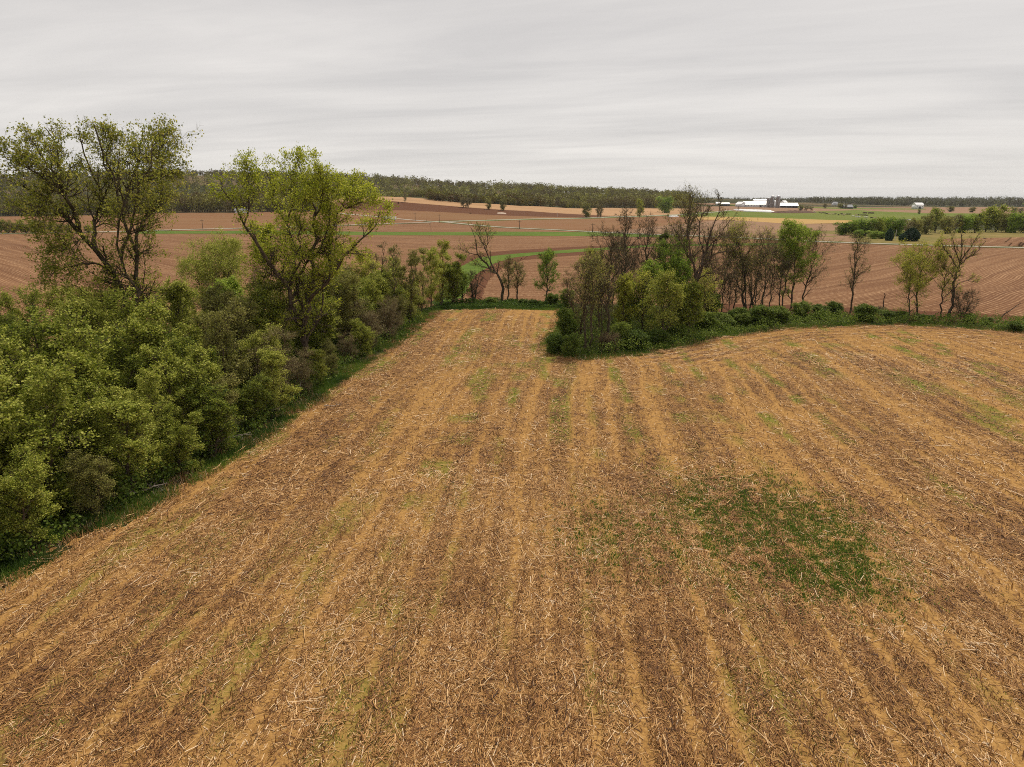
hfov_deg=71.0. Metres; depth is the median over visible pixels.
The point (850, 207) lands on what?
barn
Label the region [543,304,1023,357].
undergrowth
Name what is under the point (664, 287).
leafy tree
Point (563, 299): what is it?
shrub
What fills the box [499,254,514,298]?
thin tree
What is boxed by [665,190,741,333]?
spreading tree
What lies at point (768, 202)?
silo
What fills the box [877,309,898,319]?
shrub
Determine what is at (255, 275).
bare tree
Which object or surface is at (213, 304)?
thicket tree
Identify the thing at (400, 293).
thicket tree
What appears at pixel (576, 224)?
field between roads
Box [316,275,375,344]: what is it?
thicket tree
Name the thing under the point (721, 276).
forked tree
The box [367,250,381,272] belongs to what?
hedge tree
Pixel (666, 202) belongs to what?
field tree
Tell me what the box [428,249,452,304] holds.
hedge tree
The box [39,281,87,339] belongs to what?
thicket tree
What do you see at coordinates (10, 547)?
undergrowth
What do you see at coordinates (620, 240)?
bare tree
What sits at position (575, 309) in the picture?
brown thicket tree
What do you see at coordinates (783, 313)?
shrub
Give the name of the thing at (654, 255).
budding tree
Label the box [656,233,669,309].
ivy clad tree
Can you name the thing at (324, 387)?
edge grass
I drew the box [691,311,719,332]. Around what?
shrub
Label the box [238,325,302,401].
thicket bush
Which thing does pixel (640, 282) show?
pale tree
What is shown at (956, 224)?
tree
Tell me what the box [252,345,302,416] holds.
thicket tree
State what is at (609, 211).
field
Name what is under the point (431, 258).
hedge tree
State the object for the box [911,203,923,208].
barn
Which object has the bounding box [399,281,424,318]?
thicket tree
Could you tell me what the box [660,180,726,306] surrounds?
tall tree
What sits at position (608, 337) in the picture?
bare shrub
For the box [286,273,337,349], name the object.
thicket tree
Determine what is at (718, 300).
shrub
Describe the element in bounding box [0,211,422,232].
field beyond road
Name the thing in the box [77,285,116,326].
thicket tree
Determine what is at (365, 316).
thicket bush
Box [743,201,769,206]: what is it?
barn
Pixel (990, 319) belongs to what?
shrub
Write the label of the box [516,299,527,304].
shrub
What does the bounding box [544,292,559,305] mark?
shrub
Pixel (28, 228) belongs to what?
roadside bush
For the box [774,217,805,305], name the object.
leafy tree
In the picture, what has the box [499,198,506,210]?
field tree
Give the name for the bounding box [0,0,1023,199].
sky
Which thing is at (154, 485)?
dead branch
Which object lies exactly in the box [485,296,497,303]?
shrub
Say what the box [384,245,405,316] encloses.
hedge tree
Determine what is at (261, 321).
thicket tree
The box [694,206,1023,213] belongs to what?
pale field
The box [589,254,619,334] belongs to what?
pale tree
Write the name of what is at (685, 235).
road
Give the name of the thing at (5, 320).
thicket tree
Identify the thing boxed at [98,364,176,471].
thicket tree
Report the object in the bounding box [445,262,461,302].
hedge tree
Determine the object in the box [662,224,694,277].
bare tree
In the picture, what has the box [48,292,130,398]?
thicket tree
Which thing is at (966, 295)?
bush
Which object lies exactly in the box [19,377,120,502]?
thicket tree
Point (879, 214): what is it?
meadow
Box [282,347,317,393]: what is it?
thicket bush
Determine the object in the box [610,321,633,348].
shrub
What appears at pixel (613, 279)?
budding tree
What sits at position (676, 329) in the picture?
shrub
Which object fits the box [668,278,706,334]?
leafy tree
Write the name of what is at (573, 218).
verge
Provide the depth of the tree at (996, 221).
369.79 m
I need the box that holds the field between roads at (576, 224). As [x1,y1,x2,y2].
[458,215,825,231]
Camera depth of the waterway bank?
168.18 m
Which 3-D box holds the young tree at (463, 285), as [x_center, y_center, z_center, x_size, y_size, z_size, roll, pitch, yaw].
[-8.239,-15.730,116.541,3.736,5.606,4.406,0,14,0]
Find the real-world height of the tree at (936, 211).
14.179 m
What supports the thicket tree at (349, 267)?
on the ground at (204, 457)
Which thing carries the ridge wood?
on the ground at (204, 457)
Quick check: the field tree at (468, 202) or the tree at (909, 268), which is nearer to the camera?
the tree at (909, 268)
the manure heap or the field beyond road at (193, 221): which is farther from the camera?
the manure heap
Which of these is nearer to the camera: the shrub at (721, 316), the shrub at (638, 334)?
the shrub at (638, 334)
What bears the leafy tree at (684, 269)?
on the ground at (204, 457)
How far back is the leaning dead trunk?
95.70 m
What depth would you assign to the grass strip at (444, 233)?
358.65 m
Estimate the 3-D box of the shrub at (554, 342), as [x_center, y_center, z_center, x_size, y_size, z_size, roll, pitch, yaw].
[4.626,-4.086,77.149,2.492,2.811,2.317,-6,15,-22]
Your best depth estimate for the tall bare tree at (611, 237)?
80.29 m
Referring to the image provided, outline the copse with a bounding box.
[809,196,910,205]
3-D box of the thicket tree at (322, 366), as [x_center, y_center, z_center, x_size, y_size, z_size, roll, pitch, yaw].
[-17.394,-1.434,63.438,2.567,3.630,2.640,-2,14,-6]
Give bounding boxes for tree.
[0,113,203,350]
[0,279,48,347]
[0,303,72,433]
[0,311,33,359]
[0,332,50,491]
[0,358,100,526]
[0,367,31,535]
[0,442,62,552]
[5,311,38,354]
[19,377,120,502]
[20,306,138,457]
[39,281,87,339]
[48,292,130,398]
[55,449,117,516]
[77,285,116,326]
[85,286,182,418]
[87,395,179,499]
[90,335,148,438]
[91,307,154,403]
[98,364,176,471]
[136,339,225,444]
[146,402,205,474]
[148,319,207,415]
[151,324,224,416]
[155,277,207,356]
[158,288,199,335]
[172,226,257,309]
[179,374,246,456]
[187,295,253,405]
[191,280,261,384]
[193,373,244,437]
[197,307,228,342]
[202,325,236,388]
[205,145,398,364]
[207,275,243,341]
[228,275,287,367]
[233,373,275,428]
[234,322,283,389]
[241,270,296,346]
[243,265,275,284]
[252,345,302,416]
[279,337,295,373]
[283,299,310,352]
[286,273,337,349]
[290,330,309,363]
[304,348,331,384]
[306,292,344,359]
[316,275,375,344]
[320,337,336,367]
[322,353,340,375]
[325,263,367,348]
[332,261,364,290]
[345,318,379,357]
[350,255,384,309]
[353,270,392,319]
[358,270,386,328]
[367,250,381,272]
[368,242,389,285]
[374,255,408,310]
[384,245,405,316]
[384,294,410,326]
[387,285,409,326]
[392,249,420,322]
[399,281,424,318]
[403,298,418,321]
[407,246,430,311]
[419,246,444,306]
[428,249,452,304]
[435,238,452,299]
[441,251,466,301]
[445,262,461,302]
[453,222,504,300]
[457,271,471,299]
[460,196,466,207]
[463,269,483,300]
[464,198,472,207]
[485,199,491,208]
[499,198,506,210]
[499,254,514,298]
[509,259,528,298]
[532,246,560,295]
[556,259,602,337]
[563,253,607,352]
[574,247,614,320]
[575,246,616,350]
[581,200,592,217]
[585,222,640,333]
[587,280,615,349]
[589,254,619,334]
[595,204,599,216]
[603,242,631,322]
[606,206,649,305]
[608,234,640,312]
[612,270,639,323]
[612,281,645,325]
[619,241,646,318]
[626,266,661,329]
[630,211,671,319]
[634,258,669,327]
[635,198,643,217]
[636,264,686,331]
[646,233,670,300]
[650,232,695,321]
[655,196,676,212]
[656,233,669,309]
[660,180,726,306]
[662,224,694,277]
[664,256,700,318]
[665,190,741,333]
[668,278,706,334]
[686,267,722,312]
[693,237,730,307]
[694,243,741,308]
[704,228,749,311]
[711,214,779,306]
[720,269,742,313]
[727,239,786,307]
[727,250,753,308]
[729,225,774,309]
[753,240,782,303]
[755,227,800,305]
[764,251,800,304]
[772,218,824,307]
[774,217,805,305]
[789,225,844,300]
[832,222,851,234]
[837,232,873,312]
[848,219,860,234]
[853,229,864,237]
[854,217,876,235]
[866,230,881,238]
[868,217,886,231]
[877,232,884,238]
[881,216,897,233]
[885,228,893,240]
[885,247,944,315]
[886,216,906,235]
[896,232,952,312]
[898,233,907,240]
[902,219,913,230]
[904,228,920,240]
[908,217,923,233]
[920,211,935,233]
[924,245,966,316]
[927,207,945,232]
[936,223,986,317]
[938,216,956,233]
[946,206,954,211]
[951,214,965,232]
[955,213,975,232]
[967,213,986,232]
[976,206,997,231]
[989,204,1010,231]
[998,208,1016,231]
[1005,210,1023,232]
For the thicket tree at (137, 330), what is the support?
on the ground at (204, 457)
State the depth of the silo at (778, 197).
1172.56 m
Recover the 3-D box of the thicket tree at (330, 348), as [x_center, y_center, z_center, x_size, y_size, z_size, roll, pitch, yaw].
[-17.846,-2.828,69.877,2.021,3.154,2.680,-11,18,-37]
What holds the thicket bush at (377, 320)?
on the ground at (204, 457)
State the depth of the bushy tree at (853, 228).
327.16 m
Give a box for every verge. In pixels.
[12,223,411,233]
[423,221,1014,247]
[430,211,730,221]
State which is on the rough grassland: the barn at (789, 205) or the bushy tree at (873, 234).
the bushy tree at (873, 234)
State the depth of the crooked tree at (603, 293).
78.58 m
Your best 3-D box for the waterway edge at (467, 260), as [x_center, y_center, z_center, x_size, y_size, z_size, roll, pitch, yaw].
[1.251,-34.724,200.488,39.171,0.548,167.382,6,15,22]
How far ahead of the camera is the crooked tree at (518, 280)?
119.80 m
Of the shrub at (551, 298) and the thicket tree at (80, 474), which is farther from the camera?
the shrub at (551, 298)
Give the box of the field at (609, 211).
[334,197,693,215]
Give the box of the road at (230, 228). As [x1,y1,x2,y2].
[0,222,429,233]
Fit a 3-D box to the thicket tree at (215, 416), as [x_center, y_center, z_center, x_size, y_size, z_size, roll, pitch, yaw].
[-19.212,2.210,46.314,3.999,5.620,3.743,-1,14,-3]
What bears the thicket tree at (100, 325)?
on the ground at (204, 457)
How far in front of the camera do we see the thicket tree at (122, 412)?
39.48 m
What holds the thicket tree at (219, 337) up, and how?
on the ground at (204, 457)
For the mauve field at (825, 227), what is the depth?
409.70 m
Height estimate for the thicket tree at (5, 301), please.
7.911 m
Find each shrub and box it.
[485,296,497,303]
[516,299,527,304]
[526,300,539,304]
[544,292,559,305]
[545,333,563,353]
[553,305,580,337]
[558,288,574,307]
[561,330,582,357]
[594,328,622,352]
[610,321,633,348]
[622,329,650,350]
[645,329,669,344]
[667,323,687,338]
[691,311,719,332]
[703,290,724,313]
[712,311,734,324]
[716,317,736,329]
[728,307,749,325]
[734,313,751,325]
[748,305,779,326]
[768,305,791,323]
[790,300,813,318]
[811,303,830,318]
[825,299,844,317]
[851,303,880,322]
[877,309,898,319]
[961,313,977,322]
[979,317,993,323]
[1004,321,1023,331]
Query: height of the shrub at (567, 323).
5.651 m
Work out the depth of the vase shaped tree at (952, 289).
97.36 m
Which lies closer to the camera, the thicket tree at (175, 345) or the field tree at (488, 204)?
the thicket tree at (175, 345)
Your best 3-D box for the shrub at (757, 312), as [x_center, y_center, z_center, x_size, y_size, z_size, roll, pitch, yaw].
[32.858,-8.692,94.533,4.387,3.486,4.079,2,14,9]
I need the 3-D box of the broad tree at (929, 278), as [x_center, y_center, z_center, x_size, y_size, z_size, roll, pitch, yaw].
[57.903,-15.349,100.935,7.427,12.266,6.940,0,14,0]
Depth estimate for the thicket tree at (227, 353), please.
59.60 m
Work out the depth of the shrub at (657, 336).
81.66 m
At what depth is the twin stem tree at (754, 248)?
102.15 m
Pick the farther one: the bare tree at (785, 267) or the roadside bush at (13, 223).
the roadside bush at (13, 223)
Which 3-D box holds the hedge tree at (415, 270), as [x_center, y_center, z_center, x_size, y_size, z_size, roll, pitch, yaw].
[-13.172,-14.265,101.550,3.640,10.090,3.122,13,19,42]
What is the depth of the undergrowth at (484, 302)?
113.27 m
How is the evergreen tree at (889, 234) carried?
on the rough grassland
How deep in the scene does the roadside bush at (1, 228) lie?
373.08 m
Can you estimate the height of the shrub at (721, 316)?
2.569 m
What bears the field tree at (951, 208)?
on the pale field at (979, 210)
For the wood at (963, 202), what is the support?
on the ground at (204, 457)
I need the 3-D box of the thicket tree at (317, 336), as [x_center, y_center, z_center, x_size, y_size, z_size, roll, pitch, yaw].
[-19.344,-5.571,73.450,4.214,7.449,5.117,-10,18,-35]
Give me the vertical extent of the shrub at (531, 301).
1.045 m
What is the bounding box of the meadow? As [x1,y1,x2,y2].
[682,210,1008,223]
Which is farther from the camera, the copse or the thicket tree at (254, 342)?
the copse
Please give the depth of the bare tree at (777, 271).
105.55 m
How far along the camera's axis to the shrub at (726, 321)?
92.54 m
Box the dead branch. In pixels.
[125,481,166,496]
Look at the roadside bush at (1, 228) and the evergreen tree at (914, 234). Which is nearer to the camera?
the evergreen tree at (914, 234)
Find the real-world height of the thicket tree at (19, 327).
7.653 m
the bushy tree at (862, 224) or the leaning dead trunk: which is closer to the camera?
the leaning dead trunk
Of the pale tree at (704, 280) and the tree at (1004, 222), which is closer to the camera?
the pale tree at (704, 280)
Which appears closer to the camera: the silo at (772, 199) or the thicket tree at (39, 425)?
the thicket tree at (39, 425)
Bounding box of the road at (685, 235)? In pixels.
[342,213,1023,247]
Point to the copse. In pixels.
(870, 201)
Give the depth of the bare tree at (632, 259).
99.18 m
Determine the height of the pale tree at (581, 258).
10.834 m
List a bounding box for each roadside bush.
[0,218,5,232]
[0,218,12,232]
[8,221,18,232]
[15,218,24,232]
[21,223,29,232]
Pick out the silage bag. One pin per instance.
(756, 211)
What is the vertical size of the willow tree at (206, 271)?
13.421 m
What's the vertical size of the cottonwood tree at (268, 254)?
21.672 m
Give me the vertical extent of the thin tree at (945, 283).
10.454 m
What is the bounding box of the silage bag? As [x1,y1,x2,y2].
[744,210,773,211]
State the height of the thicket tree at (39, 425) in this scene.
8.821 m
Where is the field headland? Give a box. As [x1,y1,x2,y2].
[705,304,1022,324]
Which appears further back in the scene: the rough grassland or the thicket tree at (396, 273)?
the rough grassland
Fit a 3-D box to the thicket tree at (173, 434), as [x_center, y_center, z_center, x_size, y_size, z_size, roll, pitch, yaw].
[-19.849,3.503,42.820,3.544,4.871,3.076,12,19,40]
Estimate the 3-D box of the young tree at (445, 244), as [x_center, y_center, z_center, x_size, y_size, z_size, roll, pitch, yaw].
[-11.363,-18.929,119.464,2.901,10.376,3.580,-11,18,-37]
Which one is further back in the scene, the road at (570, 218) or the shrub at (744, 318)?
the road at (570, 218)
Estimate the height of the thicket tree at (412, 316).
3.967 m
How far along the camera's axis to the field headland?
105.14 m
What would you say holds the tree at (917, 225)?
on the rough grassland
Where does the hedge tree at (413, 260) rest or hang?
on the ground at (204, 457)
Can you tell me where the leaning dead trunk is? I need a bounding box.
[996,303,1019,322]
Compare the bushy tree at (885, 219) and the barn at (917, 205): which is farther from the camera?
the barn at (917, 205)
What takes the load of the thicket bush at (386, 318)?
on the ground at (204, 457)
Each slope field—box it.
[329,201,609,216]
[331,209,586,220]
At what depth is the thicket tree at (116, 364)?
47.55 m
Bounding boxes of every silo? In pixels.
[766,198,769,207]
[770,196,774,207]
[775,195,780,207]
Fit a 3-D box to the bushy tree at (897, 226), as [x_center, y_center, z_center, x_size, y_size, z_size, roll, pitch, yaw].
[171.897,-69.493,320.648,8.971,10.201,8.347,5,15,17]
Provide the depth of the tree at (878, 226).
319.52 m
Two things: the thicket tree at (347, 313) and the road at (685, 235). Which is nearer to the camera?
the thicket tree at (347, 313)
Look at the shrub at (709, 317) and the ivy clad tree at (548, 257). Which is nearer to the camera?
the shrub at (709, 317)
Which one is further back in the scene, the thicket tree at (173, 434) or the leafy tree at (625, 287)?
the leafy tree at (625, 287)
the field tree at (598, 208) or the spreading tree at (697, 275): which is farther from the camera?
the field tree at (598, 208)
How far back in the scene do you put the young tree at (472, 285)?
116.91 m
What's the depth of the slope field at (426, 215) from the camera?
608.34 m
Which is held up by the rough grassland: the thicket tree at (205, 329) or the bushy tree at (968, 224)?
the bushy tree at (968, 224)
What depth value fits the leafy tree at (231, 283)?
76.23 m
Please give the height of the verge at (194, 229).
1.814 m
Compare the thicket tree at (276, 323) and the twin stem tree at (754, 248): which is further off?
the twin stem tree at (754, 248)
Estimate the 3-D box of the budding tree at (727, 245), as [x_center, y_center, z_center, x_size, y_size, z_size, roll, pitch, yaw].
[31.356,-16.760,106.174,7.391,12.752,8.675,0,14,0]
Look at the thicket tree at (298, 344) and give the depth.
70.26 m
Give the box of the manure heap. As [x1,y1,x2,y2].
[771,210,816,212]
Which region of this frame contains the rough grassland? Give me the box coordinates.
[810,230,1023,243]
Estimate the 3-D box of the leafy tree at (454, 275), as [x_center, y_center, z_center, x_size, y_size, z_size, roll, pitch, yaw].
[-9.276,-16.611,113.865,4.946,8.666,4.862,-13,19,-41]
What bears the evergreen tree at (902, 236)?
on the rough grassland
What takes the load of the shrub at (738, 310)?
on the ground at (204, 457)
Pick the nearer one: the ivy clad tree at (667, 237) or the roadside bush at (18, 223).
the ivy clad tree at (667, 237)
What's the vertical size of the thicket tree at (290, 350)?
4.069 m
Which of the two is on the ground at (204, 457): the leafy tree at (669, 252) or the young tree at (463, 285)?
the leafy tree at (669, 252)
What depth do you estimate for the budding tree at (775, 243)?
108.49 m
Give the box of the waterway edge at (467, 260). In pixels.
[425,244,646,300]
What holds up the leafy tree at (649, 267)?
on the ground at (204, 457)
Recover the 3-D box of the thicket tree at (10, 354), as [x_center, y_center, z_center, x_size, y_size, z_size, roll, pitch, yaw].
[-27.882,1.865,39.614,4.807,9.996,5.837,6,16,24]
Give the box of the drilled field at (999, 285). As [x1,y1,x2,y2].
[0,222,1023,350]
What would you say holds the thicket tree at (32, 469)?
on the ground at (204, 457)
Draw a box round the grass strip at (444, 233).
[138,231,658,236]
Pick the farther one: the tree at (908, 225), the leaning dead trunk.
the tree at (908, 225)
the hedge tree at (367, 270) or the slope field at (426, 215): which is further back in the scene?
the slope field at (426, 215)
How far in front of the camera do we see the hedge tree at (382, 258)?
89.63 m
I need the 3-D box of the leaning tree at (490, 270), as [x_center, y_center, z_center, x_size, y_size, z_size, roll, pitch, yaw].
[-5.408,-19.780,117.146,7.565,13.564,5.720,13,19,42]
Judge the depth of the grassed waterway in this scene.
204.78 m
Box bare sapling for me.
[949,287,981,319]
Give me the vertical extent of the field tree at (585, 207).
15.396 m
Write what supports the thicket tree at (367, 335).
on the ground at (204, 457)
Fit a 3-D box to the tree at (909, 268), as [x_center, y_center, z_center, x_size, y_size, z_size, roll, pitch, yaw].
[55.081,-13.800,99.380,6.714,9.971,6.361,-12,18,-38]
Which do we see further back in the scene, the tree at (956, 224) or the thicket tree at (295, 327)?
the tree at (956, 224)
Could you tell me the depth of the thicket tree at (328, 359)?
66.38 m
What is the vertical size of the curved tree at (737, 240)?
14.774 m
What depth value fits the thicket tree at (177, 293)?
63.65 m
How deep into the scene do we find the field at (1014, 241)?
276.38 m
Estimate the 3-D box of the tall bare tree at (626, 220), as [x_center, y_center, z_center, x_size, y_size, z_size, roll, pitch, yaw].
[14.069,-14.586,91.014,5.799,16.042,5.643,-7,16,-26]
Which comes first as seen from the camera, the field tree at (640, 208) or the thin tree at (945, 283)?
the thin tree at (945, 283)
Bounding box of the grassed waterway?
[432,243,785,303]
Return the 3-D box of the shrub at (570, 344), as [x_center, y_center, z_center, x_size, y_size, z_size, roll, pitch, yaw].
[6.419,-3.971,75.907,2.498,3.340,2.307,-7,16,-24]
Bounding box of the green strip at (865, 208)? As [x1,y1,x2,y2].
[730,204,925,209]
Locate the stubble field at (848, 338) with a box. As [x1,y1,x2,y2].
[0,308,1023,766]
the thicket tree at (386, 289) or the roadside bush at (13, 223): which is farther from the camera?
the roadside bush at (13, 223)
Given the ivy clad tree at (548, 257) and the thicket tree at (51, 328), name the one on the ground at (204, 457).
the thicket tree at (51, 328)
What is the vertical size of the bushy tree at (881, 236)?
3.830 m
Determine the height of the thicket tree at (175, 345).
8.262 m
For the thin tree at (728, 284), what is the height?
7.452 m
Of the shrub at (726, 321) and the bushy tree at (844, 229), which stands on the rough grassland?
the bushy tree at (844, 229)
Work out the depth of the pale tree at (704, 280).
97.02 m
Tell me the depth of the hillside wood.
1272.38 m
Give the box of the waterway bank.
[466,251,587,300]
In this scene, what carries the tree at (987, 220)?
on the rough grassland
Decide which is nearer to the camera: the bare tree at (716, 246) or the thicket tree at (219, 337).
the thicket tree at (219, 337)
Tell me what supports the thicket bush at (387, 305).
on the ground at (204, 457)
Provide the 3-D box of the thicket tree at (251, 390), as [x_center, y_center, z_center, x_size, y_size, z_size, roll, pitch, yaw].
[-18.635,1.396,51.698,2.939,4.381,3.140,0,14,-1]
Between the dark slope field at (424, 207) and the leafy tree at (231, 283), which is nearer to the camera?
the leafy tree at (231, 283)
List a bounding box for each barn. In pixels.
[735,202,744,206]
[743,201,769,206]
[780,203,798,207]
[842,205,852,208]
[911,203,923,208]
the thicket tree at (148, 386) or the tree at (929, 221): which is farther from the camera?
the tree at (929, 221)
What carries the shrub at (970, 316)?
on the ground at (204, 457)
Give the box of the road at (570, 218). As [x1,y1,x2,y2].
[442,210,730,221]
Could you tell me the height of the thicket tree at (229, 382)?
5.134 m
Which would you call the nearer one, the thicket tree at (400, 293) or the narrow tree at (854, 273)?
the thicket tree at (400, 293)
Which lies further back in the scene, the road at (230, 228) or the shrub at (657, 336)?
the road at (230, 228)
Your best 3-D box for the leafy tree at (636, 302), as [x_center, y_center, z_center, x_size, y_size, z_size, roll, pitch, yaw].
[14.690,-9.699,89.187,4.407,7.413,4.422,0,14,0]
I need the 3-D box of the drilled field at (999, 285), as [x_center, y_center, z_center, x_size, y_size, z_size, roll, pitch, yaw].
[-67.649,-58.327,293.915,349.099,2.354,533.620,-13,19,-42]
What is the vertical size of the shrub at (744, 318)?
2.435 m
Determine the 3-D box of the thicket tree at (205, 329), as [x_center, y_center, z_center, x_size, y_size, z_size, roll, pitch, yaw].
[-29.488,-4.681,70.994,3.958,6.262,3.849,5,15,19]
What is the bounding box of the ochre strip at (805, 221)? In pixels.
[688,216,858,223]
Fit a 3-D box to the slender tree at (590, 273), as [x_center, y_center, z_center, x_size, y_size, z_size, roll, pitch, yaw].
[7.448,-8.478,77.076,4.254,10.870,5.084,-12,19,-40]
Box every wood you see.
[0,168,324,215]
[319,170,691,207]
[697,196,1023,206]
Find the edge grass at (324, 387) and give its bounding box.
[0,303,1023,610]
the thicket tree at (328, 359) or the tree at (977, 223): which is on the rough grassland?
the tree at (977, 223)
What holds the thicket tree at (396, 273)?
on the ground at (204, 457)
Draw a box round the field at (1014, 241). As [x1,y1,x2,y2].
[936,237,1023,246]
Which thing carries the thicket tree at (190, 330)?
on the ground at (204, 457)
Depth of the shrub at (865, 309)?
96.58 m
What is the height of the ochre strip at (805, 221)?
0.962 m
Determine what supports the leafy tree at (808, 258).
on the field headland
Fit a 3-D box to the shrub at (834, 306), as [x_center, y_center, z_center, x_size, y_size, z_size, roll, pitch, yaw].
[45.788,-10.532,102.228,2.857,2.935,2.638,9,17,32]
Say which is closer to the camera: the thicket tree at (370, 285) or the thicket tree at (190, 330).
the thicket tree at (190, 330)
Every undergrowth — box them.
[0,300,433,567]
[427,297,566,310]
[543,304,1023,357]
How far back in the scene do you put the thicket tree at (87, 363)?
43.78 m
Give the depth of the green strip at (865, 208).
1243.46 m
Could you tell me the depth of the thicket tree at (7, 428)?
34.90 m
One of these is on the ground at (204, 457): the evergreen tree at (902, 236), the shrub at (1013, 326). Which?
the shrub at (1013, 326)
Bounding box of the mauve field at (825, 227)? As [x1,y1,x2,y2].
[612,220,855,241]
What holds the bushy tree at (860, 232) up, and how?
on the rough grassland
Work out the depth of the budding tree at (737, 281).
107.03 m
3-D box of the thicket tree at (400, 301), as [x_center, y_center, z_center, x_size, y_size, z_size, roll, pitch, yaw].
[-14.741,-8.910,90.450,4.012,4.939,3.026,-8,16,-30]
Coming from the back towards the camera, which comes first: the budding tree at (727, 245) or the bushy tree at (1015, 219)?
the bushy tree at (1015, 219)
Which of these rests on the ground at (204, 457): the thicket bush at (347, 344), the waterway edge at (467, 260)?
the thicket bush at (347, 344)
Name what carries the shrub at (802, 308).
on the ground at (204, 457)
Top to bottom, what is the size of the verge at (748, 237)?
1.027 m
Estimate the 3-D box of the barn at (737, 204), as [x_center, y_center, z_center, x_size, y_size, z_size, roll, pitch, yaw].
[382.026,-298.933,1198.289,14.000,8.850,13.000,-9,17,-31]
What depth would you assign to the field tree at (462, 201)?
695.76 m
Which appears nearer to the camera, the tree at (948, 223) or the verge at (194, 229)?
the tree at (948, 223)
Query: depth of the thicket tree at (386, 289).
88.41 m
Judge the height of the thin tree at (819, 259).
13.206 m
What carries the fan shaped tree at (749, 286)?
on the ground at (204, 457)
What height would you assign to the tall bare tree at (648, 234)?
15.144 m
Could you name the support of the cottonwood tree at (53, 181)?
on the ground at (204, 457)
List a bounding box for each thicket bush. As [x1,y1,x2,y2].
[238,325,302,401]
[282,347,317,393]
[335,332,361,361]
[345,299,390,350]
[368,310,384,341]
[375,298,405,339]
[378,295,403,330]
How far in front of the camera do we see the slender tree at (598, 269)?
76.91 m
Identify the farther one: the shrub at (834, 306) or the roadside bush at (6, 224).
the roadside bush at (6, 224)
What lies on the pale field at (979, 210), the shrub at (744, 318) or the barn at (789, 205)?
the barn at (789, 205)
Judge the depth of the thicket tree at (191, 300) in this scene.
80.99 m
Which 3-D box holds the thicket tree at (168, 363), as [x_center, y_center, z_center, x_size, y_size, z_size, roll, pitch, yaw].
[-21.544,0.928,47.438,5.432,7.690,4.473,-6,15,-21]
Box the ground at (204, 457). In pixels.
[0,175,1023,588]
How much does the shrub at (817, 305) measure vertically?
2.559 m
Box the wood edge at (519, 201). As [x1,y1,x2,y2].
[0,188,694,215]

